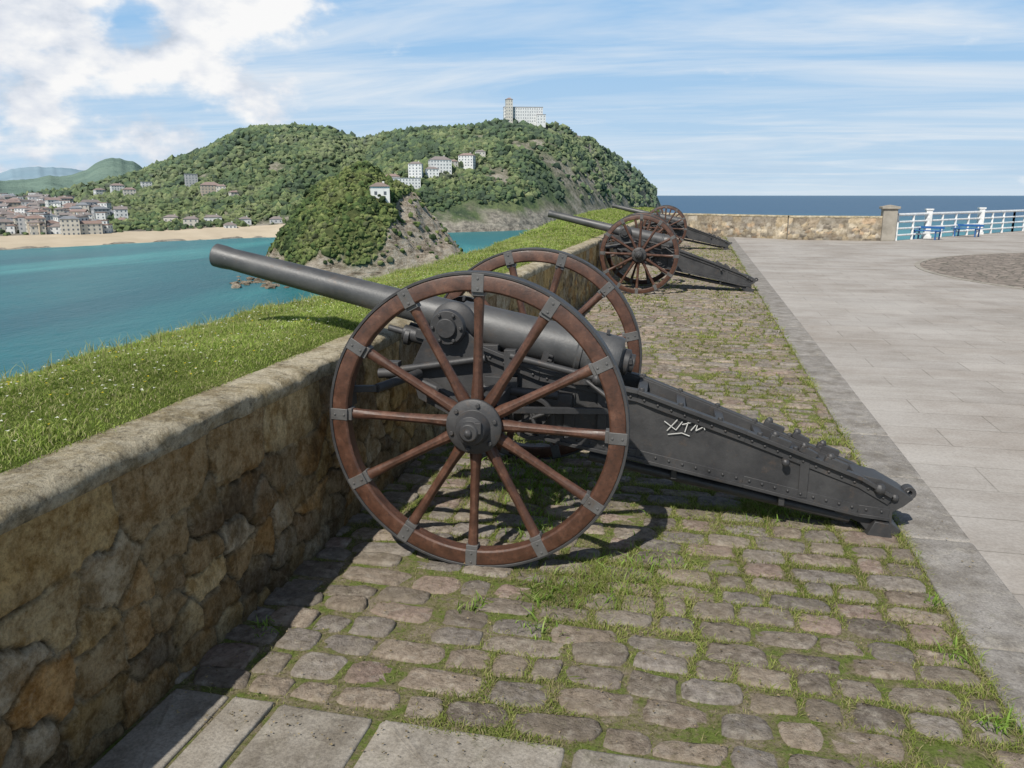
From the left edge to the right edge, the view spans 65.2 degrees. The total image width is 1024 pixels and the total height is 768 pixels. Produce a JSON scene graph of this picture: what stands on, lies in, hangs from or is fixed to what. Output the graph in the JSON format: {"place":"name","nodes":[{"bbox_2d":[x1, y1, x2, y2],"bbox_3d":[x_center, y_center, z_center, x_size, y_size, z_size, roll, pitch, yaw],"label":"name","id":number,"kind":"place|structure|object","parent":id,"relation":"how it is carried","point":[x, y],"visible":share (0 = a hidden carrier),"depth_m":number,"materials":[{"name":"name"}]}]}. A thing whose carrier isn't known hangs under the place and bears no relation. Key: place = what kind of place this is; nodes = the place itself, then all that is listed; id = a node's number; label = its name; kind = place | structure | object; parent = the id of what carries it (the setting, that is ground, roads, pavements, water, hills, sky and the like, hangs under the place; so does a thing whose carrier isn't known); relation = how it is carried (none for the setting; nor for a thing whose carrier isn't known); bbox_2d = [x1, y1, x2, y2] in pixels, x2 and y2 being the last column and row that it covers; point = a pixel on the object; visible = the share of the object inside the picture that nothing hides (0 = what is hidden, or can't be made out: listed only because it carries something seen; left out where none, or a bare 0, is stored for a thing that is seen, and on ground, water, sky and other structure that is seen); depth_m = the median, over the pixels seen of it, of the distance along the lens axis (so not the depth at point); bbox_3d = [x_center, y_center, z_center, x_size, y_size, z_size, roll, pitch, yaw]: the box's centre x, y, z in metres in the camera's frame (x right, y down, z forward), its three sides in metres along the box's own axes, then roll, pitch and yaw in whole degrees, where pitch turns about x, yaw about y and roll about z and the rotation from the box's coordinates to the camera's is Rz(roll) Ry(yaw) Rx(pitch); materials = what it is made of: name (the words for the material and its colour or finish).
{"place":"outdoors","nodes":[
{"label":"outdoors","id":0,"kind":"place"},
{"bbox_2d":[0,166,83,180],"bbox_3d":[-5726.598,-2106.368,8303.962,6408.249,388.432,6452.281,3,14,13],"label":"hazy mountains","id":1,"kind":"structure","parent":0,"point":[25,173],"depth_m":8627.91,"materials":[{"name":"blue"}]},
{"bbox_2d":[0,158,141,194],"bbox_3d":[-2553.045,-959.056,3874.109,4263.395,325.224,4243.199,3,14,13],"label":"distant hills","id":2,"kind":"structure","parent":0,"point":[103,169],"depth_m":3588.26,"materials":[{"name":"green plant"}]},
{"bbox_2d":[0,224,284,249],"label":"beach","id":3,"kind":"structure","parent":0,"point":[60,240],"depth_m":712.24,"materials":[{"name":"beige sand"}]},
{"bbox_2d":[0,207,659,474],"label":"grass bank","id":4,"kind":"structure","parent":0,"point":[185,394],"depth_m":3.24,"materials":[{"name":"green plant"}]},
{"bbox_2d":[0,237,546,431],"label":"bank weeds","id":5,"kind":"object","parent":4,"relation":"on","point":[158,333],"visible":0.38,"depth_m":4.47,"materials":[{"name":"green plant"}]},
{"bbox_2d":[0,232,583,440],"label":"bank daisies","id":6,"kind":"object","parent":4,"relation":"on","point":[210,349],"visible":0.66,"depth_m":3.82,"materials":[{"name":"white plant"}]},
{"bbox_2d":[0,127,668,249],"bbox_3d":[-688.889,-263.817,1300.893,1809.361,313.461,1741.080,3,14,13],"label":"hills","id":7,"kind":"structure","parent":0,"point":[470,215],"depth_m":1026.14,"materials":[{"name":"green plant"}]},
{"bbox_2d":[0,203,11,207],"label":"house","id":8,"kind":"structure","parent":7,"relation":"on","point":[5,205],"depth_m":934.51,"materials":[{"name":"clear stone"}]},
{"bbox_2d":[0,194,11,198],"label":"house","id":9,"kind":"structure","parent":7,"relation":"on","point":[8,196],"depth_m":1099.38,"materials":[{"name":"brown tile"}]},
{"bbox_2d":[0,218,13,231],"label":"house","id":10,"kind":"structure","parent":7,"relation":"on","point":[4,222],"depth_m":711.61,"materials":[{"name":"white paint"}]},
{"bbox_2d":[0,210,13,215],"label":"house","id":11,"kind":"structure","parent":7,"relation":"on","point":[3,213],"depth_m":781.15,"materials":[{"name":"brown tile"}]},
{"bbox_2d":[5,213,16,218],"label":"house","id":12,"kind":"structure","parent":7,"relation":"on","point":[10,216],"depth_m":773.62,"materials":[{"name":"brown tile"}]},
{"bbox_2d":[2,199,20,206],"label":"house","id":13,"kind":"structure","parent":7,"relation":"on","point":[14,203],"depth_m":947.62,"materials":[{"name":"tile"}]},
{"bbox_2d":[5,224,18,233],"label":"house","id":14,"kind":"structure","parent":7,"relation":"on","point":[13,228],"depth_m":713.66,"materials":[{"name":"paint"}]},
{"bbox_2d":[13,213,22,227],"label":"house","id":15,"kind":"structure","parent":7,"relation":"on","point":[15,219],"depth_m":755.25,"materials":[{"name":"tile"}]},
{"bbox_2d":[17,216,27,233],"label":"house","id":16,"kind":"structure","parent":7,"relation":"on","point":[21,223],"depth_m":705.57,"materials":[{"name":"paint"}]},
{"bbox_2d":[14,205,30,212],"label":"house","id":17,"kind":"structure","parent":7,"relation":"on","point":[19,209],"depth_m":895.52,"materials":[{"name":"tile"}]},
{"bbox_2d":[21,201,33,205],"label":"house","id":18,"kind":"structure","parent":7,"relation":"on","point":[23,203],"depth_m":973.09,"materials":[{"name":"white glass"}]},
{"bbox_2d":[28,202,40,206],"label":"house","id":19,"kind":"structure","parent":7,"relation":"on","point":[33,204],"depth_m":949.15,"materials":[{"name":"brown tile"}]},
{"bbox_2d":[26,219,43,234],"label":"house","id":20,"kind":"structure","parent":7,"relation":"on","point":[37,222],"depth_m":698.75,"materials":[{"name":"beige paint"}]},
{"bbox_2d":[25,214,45,232],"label":"house","id":21,"kind":"structure","parent":7,"relation":"on","point":[34,217],"depth_m":702.69,"materials":[{"name":"tile"}]},
{"bbox_2d":[28,194,43,200],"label":"house","id":22,"kind":"structure","parent":7,"relation":"on","point":[33,196],"depth_m":1034.16,"materials":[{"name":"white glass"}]},
{"bbox_2d":[26,209,46,215],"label":"house","id":23,"kind":"structure","parent":7,"relation":"on","point":[28,212],"depth_m":844.03,"materials":[{"name":"tile"}]},
{"bbox_2d":[30,209,43,213],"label":"house","id":24,"kind":"structure","parent":7,"relation":"on","point":[36,211],"depth_m":842.50,"materials":[{"name":"tile"}]},
{"bbox_2d":[28,224,46,234],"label":"house","id":25,"kind":"structure","parent":7,"relation":"on","point":[33,229],"depth_m":698.38,"materials":[{"name":"beige paint"}]},
{"bbox_2d":[34,200,44,205],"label":"house","id":26,"kind":"structure","parent":7,"relation":"on","point":[41,202],"depth_m":992.95,"materials":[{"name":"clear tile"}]},
{"bbox_2d":[29,214,50,220],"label":"house","id":27,"kind":"structure","parent":7,"relation":"on","point":[46,216],"depth_m":783.39,"materials":[{"name":"brown tile"}]},
{"bbox_2d":[44,197,60,206],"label":"house","id":28,"kind":"structure","parent":7,"relation":"on","point":[49,201],"depth_m":981.43,"materials":[{"name":"paint"}]},
{"bbox_2d":[46,219,59,225],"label":"house","id":29,"kind":"structure","parent":7,"relation":"on","point":[50,222],"depth_m":713.32,"materials":[{"name":"tile"}]},
{"bbox_2d":[49,223,60,233],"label":"house","id":30,"kind":"structure","parent":7,"relation":"on","point":[54,228],"depth_m":710.05,"materials":[{"name":"white paint"}]},
{"bbox_2d":[51,201,60,206],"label":"house","id":31,"kind":"structure","parent":7,"relation":"on","point":[56,203],"depth_m":980.38,"materials":[{"name":"stone"}]},
{"bbox_2d":[52,216,62,221],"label":"house","id":32,"kind":"structure","parent":7,"relation":"on","point":[55,218],"depth_m":781.60,"materials":[{"name":"stone"}]},
{"bbox_2d":[54,206,63,215],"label":"house","id":33,"kind":"structure","parent":7,"relation":"on","point":[58,210],"depth_m":891.91,"materials":[{"name":"beige glass"}]},
{"bbox_2d":[59,200,71,206],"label":"house","id":34,"kind":"structure","parent":7,"relation":"on","point":[63,202],"depth_m":981.34,"materials":[{"name":"tile"}]},
{"bbox_2d":[59,212,71,215],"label":"house","id":35,"kind":"structure","parent":7,"relation":"on","point":[64,214],"depth_m":845.75,"materials":[{"name":"brown tile"}]},
{"bbox_2d":[59,196,73,202],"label":"house","id":36,"kind":"structure","parent":7,"relation":"on","point":[66,198],"depth_m":1017.08,"materials":[{"name":"tile"}]},
{"bbox_2d":[61,202,75,206],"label":"house","id":37,"kind":"structure","parent":7,"relation":"on","point":[66,204],"depth_m":928.88,"materials":[{"name":"tile"}]},
{"bbox_2d":[59,215,80,234],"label":"house","id":38,"kind":"structure","parent":7,"relation":"on","point":[69,225],"depth_m":699.18,"materials":[{"name":"paint"}]},
{"bbox_2d":[69,208,88,213],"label":"house","id":39,"kind":"structure","parent":7,"relation":"on","point":[74,211],"depth_m":888.73,"materials":[{"name":"tile"}]},
{"bbox_2d":[75,216,88,220],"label":"house","id":40,"kind":"structure","parent":7,"relation":"on","point":[83,218],"depth_m":713.51,"materials":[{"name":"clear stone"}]},
{"bbox_2d":[75,202,89,212],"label":"house","id":41,"kind":"structure","parent":7,"relation":"on","point":[84,205],"depth_m":911.56,"materials":[{"name":"stone"}]},
{"bbox_2d":[79,211,92,219],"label":"house","id":42,"kind":"structure","parent":7,"relation":"on","point":[90,217],"depth_m":866.67,"materials":[{"name":"white glass"}]},
{"bbox_2d":[81,199,99,205],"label":"house","id":43,"kind":"structure","parent":7,"relation":"on","point":[92,202],"depth_m":921.86,"materials":[{"name":"grey tile"}]},
{"bbox_2d":[79,220,102,233],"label":"house","id":44,"kind":"structure","parent":7,"relation":"on","point":[91,227],"depth_m":712.07,"materials":[{"name":"paint"}]},
{"bbox_2d":[93,188,104,194],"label":"house","id":45,"kind":"structure","parent":7,"relation":"on","point":[96,191],"depth_m":1184.18,"materials":[{"name":"paint"}]},
{"bbox_2d":[91,206,109,218],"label":"house","id":46,"kind":"structure","parent":7,"relation":"on","point":[99,209],"depth_m":887.57,"materials":[{"name":"stone"}]},
{"bbox_2d":[95,212,107,219],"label":"house","id":47,"kind":"structure","parent":7,"relation":"on","point":[101,215],"depth_m":850.99,"materials":[{"name":"tile"}]},
{"bbox_2d":[96,220,108,223],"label":"house","id":48,"kind":"structure","parent":7,"relation":"on","point":[105,221],"depth_m":770.25,"materials":[{"name":"tile"}]},
{"bbox_2d":[97,202,111,209],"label":"house","id":49,"kind":"structure","parent":7,"relation":"on","point":[106,204],"depth_m":920.24,"materials":[{"name":"tile"}]},
{"bbox_2d":[102,224,112,232],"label":"house","id":50,"kind":"structure","parent":7,"relation":"on","point":[107,228],"depth_m":726.07,"materials":[{"name":"paint"}]},
{"bbox_2d":[110,183,124,192],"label":"house","id":51,"kind":"structure","parent":7,"relation":"on","point":[117,186],"depth_m":1174.22,"materials":[{"name":"paint"}]},
{"bbox_2d":[113,206,127,218],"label":"house","id":52,"kind":"structure","parent":7,"relation":"on","point":[121,211],"depth_m":861.23,"materials":[{"name":"white stone"}]},
{"bbox_2d":[122,187,135,195],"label":"house","id":53,"kind":"structure","parent":7,"relation":"on","point":[129,191],"depth_m":1096.78,"materials":[{"name":"paint"}]},
{"bbox_2d":[140,182,151,187],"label":"house","id":54,"kind":"structure","parent":7,"relation":"on","point":[144,184],"depth_m":1154.37,"materials":[{"name":"paint"}]},
{"bbox_2d":[163,214,177,221],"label":"house","id":55,"kind":"structure","parent":7,"relation":"on","point":[167,218],"depth_m":828.16,"materials":[{"name":"beige glass"}]},
{"bbox_2d":[184,174,197,186],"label":"house","id":56,"kind":"structure","parent":7,"relation":"on","point":[190,179],"depth_m":1081.37,"materials":[{"name":"stone"}]},
{"bbox_2d":[183,215,198,225],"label":"house","id":57,"kind":"structure","parent":7,"relation":"on","point":[193,220],"depth_m":796.82,"materials":[{"name":"beige glass"}]},
{"bbox_2d":[200,182,218,195],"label":"house","id":58,"kind":"structure","parent":7,"relation":"on","point":[207,187],"depth_m":1041.49,"materials":[{"name":"paint"}]},
{"bbox_2d":[204,214,221,220],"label":"house","id":59,"kind":"structure","parent":7,"relation":"on","point":[210,217],"depth_m":815.17,"materials":[{"name":"white glass"}]},
{"bbox_2d":[216,184,226,191],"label":"house","id":60,"kind":"structure","parent":7,"relation":"on","point":[220,186],"depth_m":1026.14,"materials":[{"name":"paint"}]},
{"bbox_2d":[223,221,236,227],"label":"house","id":61,"kind":"structure","parent":7,"relation":"on","point":[229,225],"depth_m":796.50,"materials":[{"name":"white stone"}]},
{"bbox_2d":[228,190,239,195],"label":"house","id":62,"kind":"structure","parent":7,"relation":"on","point":[232,193],"depth_m":979.10,"materials":[{"name":"tile"}]},
{"bbox_2d":[239,216,251,224],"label":"house","id":63,"kind":"structure","parent":7,"relation":"on","point":[246,219],"depth_m":820.20,"materials":[{"name":"white stone"}]},
{"bbox_2d":[269,216,282,222],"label":"house","id":64,"kind":"structure","parent":7,"relation":"on","point":[276,219],"depth_m":830.59,"materials":[{"name":"grey glass"}]},
{"bbox_2d":[0,118,657,235],"bbox_3d":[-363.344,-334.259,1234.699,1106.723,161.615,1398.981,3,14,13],"label":"hill forest","id":65,"kind":"object","parent":7,"relation":"on","point":[400,149],"visible":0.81,"depth_m":1094.21,"materials":[{"name":"green plant"}]},
{"bbox_2d":[386,174,399,177],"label":"house","id":66,"kind":"structure","parent":7,"relation":"on","point":[394,176],"depth_m":939.04,"materials":[{"name":"tile"}]},
{"bbox_2d":[392,178,420,188],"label":"house","id":67,"kind":"structure","parent":7,"relation":"on","point":[415,183],"depth_m":927.96,"materials":[{"name":"stone"}]},
{"bbox_2d":[408,161,422,177],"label":"house","id":68,"kind":"structure","parent":7,"relation":"on","point":[415,169],"depth_m":942.86,"materials":[{"name":"white stone"}]},
{"bbox_2d":[425,166,438,177],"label":"house","id":69,"kind":"structure","parent":7,"relation":"on","point":[431,172],"depth_m":957.33,"materials":[{"name":"white stone"}]},
{"bbox_2d":[428,156,451,173],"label":"house","id":70,"kind":"structure","parent":7,"relation":"on","point":[442,163],"depth_m":971.00,"materials":[{"name":"white stone"}]},
{"bbox_2d":[458,152,475,168],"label":"house","id":71,"kind":"structure","parent":7,"relation":"on","point":[468,160],"depth_m":1042.90,"materials":[{"name":"tile"}]},
{"bbox_2d":[475,149,485,156],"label":"house","id":72,"kind":"structure","parent":7,"relation":"on","point":[481,152],"depth_m":1067.78,"materials":[{"name":"beige glass"}]},
{"bbox_2d":[505,97,512,122],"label":"hilltop tower","id":73,"kind":"structure","parent":7,"relation":"on","point":[509,109],"depth_m":1257.70,"materials":[{"name":"concrete"}]},
{"bbox_2d":[503,107,542,124],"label":"hilltop hotel","id":74,"kind":"structure","parent":7,"relation":"on","point":[527,114],"depth_m":1267.78,"materials":[{"name":"stone"}]},
{"bbox_2d":[536,114,545,127],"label":"house","id":75,"kind":"structure","parent":7,"relation":"on","point":[541,119],"depth_m":1262.50,"materials":[{"name":"white stone"}]},
{"bbox_2d":[267,167,463,279],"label":"rocky island","id":76,"kind":"structure","parent":0,"point":[366,270],"depth_m":379.77,"materials":[{"name":"grey stone"}]},
{"bbox_2d":[266,160,462,265],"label":"island shrubs","id":77,"kind":"object","parent":76,"relation":"on","point":[316,216],"visible":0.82,"depth_m":386.75,"materials":[{"name":"green plant"}]},
{"bbox_2d":[368,181,390,202],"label":"white house","id":78,"kind":"structure","parent":76,"relation":"on","point":[381,188],"depth_m":388.67,"materials":[{"name":"white paint"}]},
{"bbox_2d":[0,196,1023,380],"bbox_3d":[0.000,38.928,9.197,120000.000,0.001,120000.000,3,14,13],"label":"sea","id":79,"kind":"structure","parent":0,"point":[55,302],"depth_m":389.13,"materials":[{"name":"liquid"}]},
{"bbox_2d":[230,276,288,288],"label":"sea rocks","id":80,"kind":"object","parent":79,"relation":"in","point":[267,285],"visible":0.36,"depth_m":368.17,"materials":[{"name":"grey stone"}]},
{"bbox_2d":[0,0,1023,195],"label":"sky","id":81,"kind":"structure","parent":0,"point":[701,97],"materials":[{"name":"blue"}]},
{"bbox_2d":[87,236,1023,767],"bbox_3d":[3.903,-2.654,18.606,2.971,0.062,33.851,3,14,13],"label":"cobblestone path","id":82,"kind":"structure","parent":0,"point":[299,616],"depth_m":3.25,"materials":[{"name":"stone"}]},
{"bbox_2d":[0,294,518,767],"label":"stone parapet wall","id":83,"kind":"structure","parent":82,"relation":"on","point":[127,599],"depth_m":2.75,"materials":[{"name":"brown stone"}]},
{"bbox_2d":[92,689,704,767],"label":"paving slabs","id":84,"kind":"structure","parent":82,"relation":"on","point":[163,733],"depth_m":2.53,"materials":[{"name":"stone"}]},
{"bbox_2d":[209,244,915,567],"bbox_3d":[0.184,-0.016,4.346,3.838,1.432,1.937,3,14,11],"label":"field cannon","id":85,"kind":"object","parent":82,"relation":"on","point":[482,373],"visible":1,"depth_m":4.07,"materials":[{"name":"paint"}]},
{"bbox_2d":[524,222,652,320],"bbox_3d":[3.326,-3.874,22.020,0.046,0.875,29.000,3,14,13],"label":"distant masonry face","id":86,"kind":"object","parent":82,"relation":"on","point":[575,290],"visible":0.13,"depth_m":11.83},
{"bbox_2d":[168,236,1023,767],"bbox_3d":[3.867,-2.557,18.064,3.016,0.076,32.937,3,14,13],"label":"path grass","id":87,"kind":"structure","parent":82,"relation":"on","point":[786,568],"depth_m":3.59,"materials":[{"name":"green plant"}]},
{"bbox_2d":[172,325,1021,767],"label":"path debris","id":88,"kind":"object","parent":82,"relation":"on","point":[562,647],"visible":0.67,"depth_m":2.89,"materials":[{"name":"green plant"}]},
{"bbox_2d":[548,210,757,293],"bbox_3d":[2.551,-2.448,14.643,3.838,1.432,1.937,2,14,10],"label":"field cannon","id":89,"kind":"object","parent":82,"relation":"on","point":[654,248],"visible":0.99,"depth_m":14.40,"materials":[{"name":"black metal"}]},
{"bbox_2d":[612,204,731,249],"bbox_3d":[5.111,-5.049,25.650,3.838,1.432,1.937,3,14,11],"label":"field cannon","id":90,"kind":"object","parent":82,"relation":"on","point":[681,228],"visible":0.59,"depth_m":25.41,"materials":[{"name":"black metal"}]},
{"bbox_2d":[671,215,787,238],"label":"stone return wall","id":91,"kind":"structure","parent":82,"relation":"on","point":[753,227],"depth_m":32.84,"materials":[{"name":"beige stone"}]},
{"bbox_2d":[726,237,1023,735],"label":"kerb edging","id":92,"kind":"object","parent":82,"relation":"on","point":[985,590],"visible":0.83,"depth_m":4.05,"materials":[{"name":"concrete"}]},
{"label":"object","id":93,"kind":"object","parent":82,"relation":"on","visible":0},
{"bbox_2d":[0,219,643,534],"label":"coping","id":94,"kind":"object","parent":93,"relation":"on","point":[46,484],"visible":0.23,"depth_m":2.75,"materials":[{"name":"stone"}]},
{"bbox_2d":[787,218,881,240],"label":"stone return wall","id":95,"kind":"structure","parent":0,"point":[860,229],"depth_m":30.69,"materials":[{"name":"beige stone"}]},
{"bbox_2d":[733,231,1023,607],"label":"plaza pavement","id":96,"kind":"structure","parent":0,"point":[929,367],"depth_m":8.80,"materials":[{"name":"grey concrete"}]},
{"bbox_2d":[879,205,900,240],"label":"stone gate pillar","id":97,"kind":"structure","parent":96,"relation":"on","point":[889,213],"depth_m":30.08,"materials":[{"name":"grey stone"}]},
{"bbox_2d":[910,226,944,239],"bbox_3d":[16.240,-5.908,31.293,0.496,0.508,1.100,-11,17,-38],"label":"park bench","id":98,"kind":"object","parent":96,"relation":"on","point":[932,227],"visible":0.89,"depth_m":31.19,"materials":[{"name":"blue paint"}]},
{"bbox_2d":[895,207,1023,240],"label":"white railing","id":99,"kind":"object","parent":96,"relation":"on","point":[929,213],"visible":0.96,"depth_m":33.68,"materials":[{"name":"metal"}]},
{"bbox_2d":[951,224,983,236],"bbox_3d":[18.988,-6.401,33.377,0.496,0.508,1.100,-11,17,-38],"label":"park bench","id":100,"kind":"object","parent":96,"relation":"on","point":[974,225],"visible":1,"depth_m":33.30,"materials":[{"name":"blue paint"}]},
{"bbox_2d":[915,253,1023,289],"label":"round patch kerb","id":101,"kind":"structure","parent":96,"relation":"on","point":[917,264],"depth_m":17.86,"materials":[{"name":"stone"}]},
{"bbox_2d":[920,253,1023,287],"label":"round cobble patch","id":102,"kind":"object","parent":96,"relation":"on","point":[1004,269],"visible":1,"depth_m":19.17,"materials":[{"name":"grey stone"}]},
{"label":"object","id":103,"kind":"object","parent":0,"visible":0},
{"bbox_2d":[661,213,787,216],"bbox_3d":[8.827,-7.087,33.620,0.435,0.120,6.154,-12,18,-42],"label":"coping","id":104,"kind":"object","parent":103,"relation":"on","point":[736,215],"visible":0.76,"depth_m":33.05,"materials":[{"name":"stone"}]},
{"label":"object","id":105,"kind":"object","parent":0,"visible":0},
{"bbox_2d":[788,215,882,217],"bbox_3d":[12.408,-6.416,30.780,3.350,0.120,0.435,3,14,13],"label":"coping","id":106,"kind":"object","parent":105,"relation":"on","point":[794,216],"visible":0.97,"depth_m":30.61,"materials":[{"name":"stone"}]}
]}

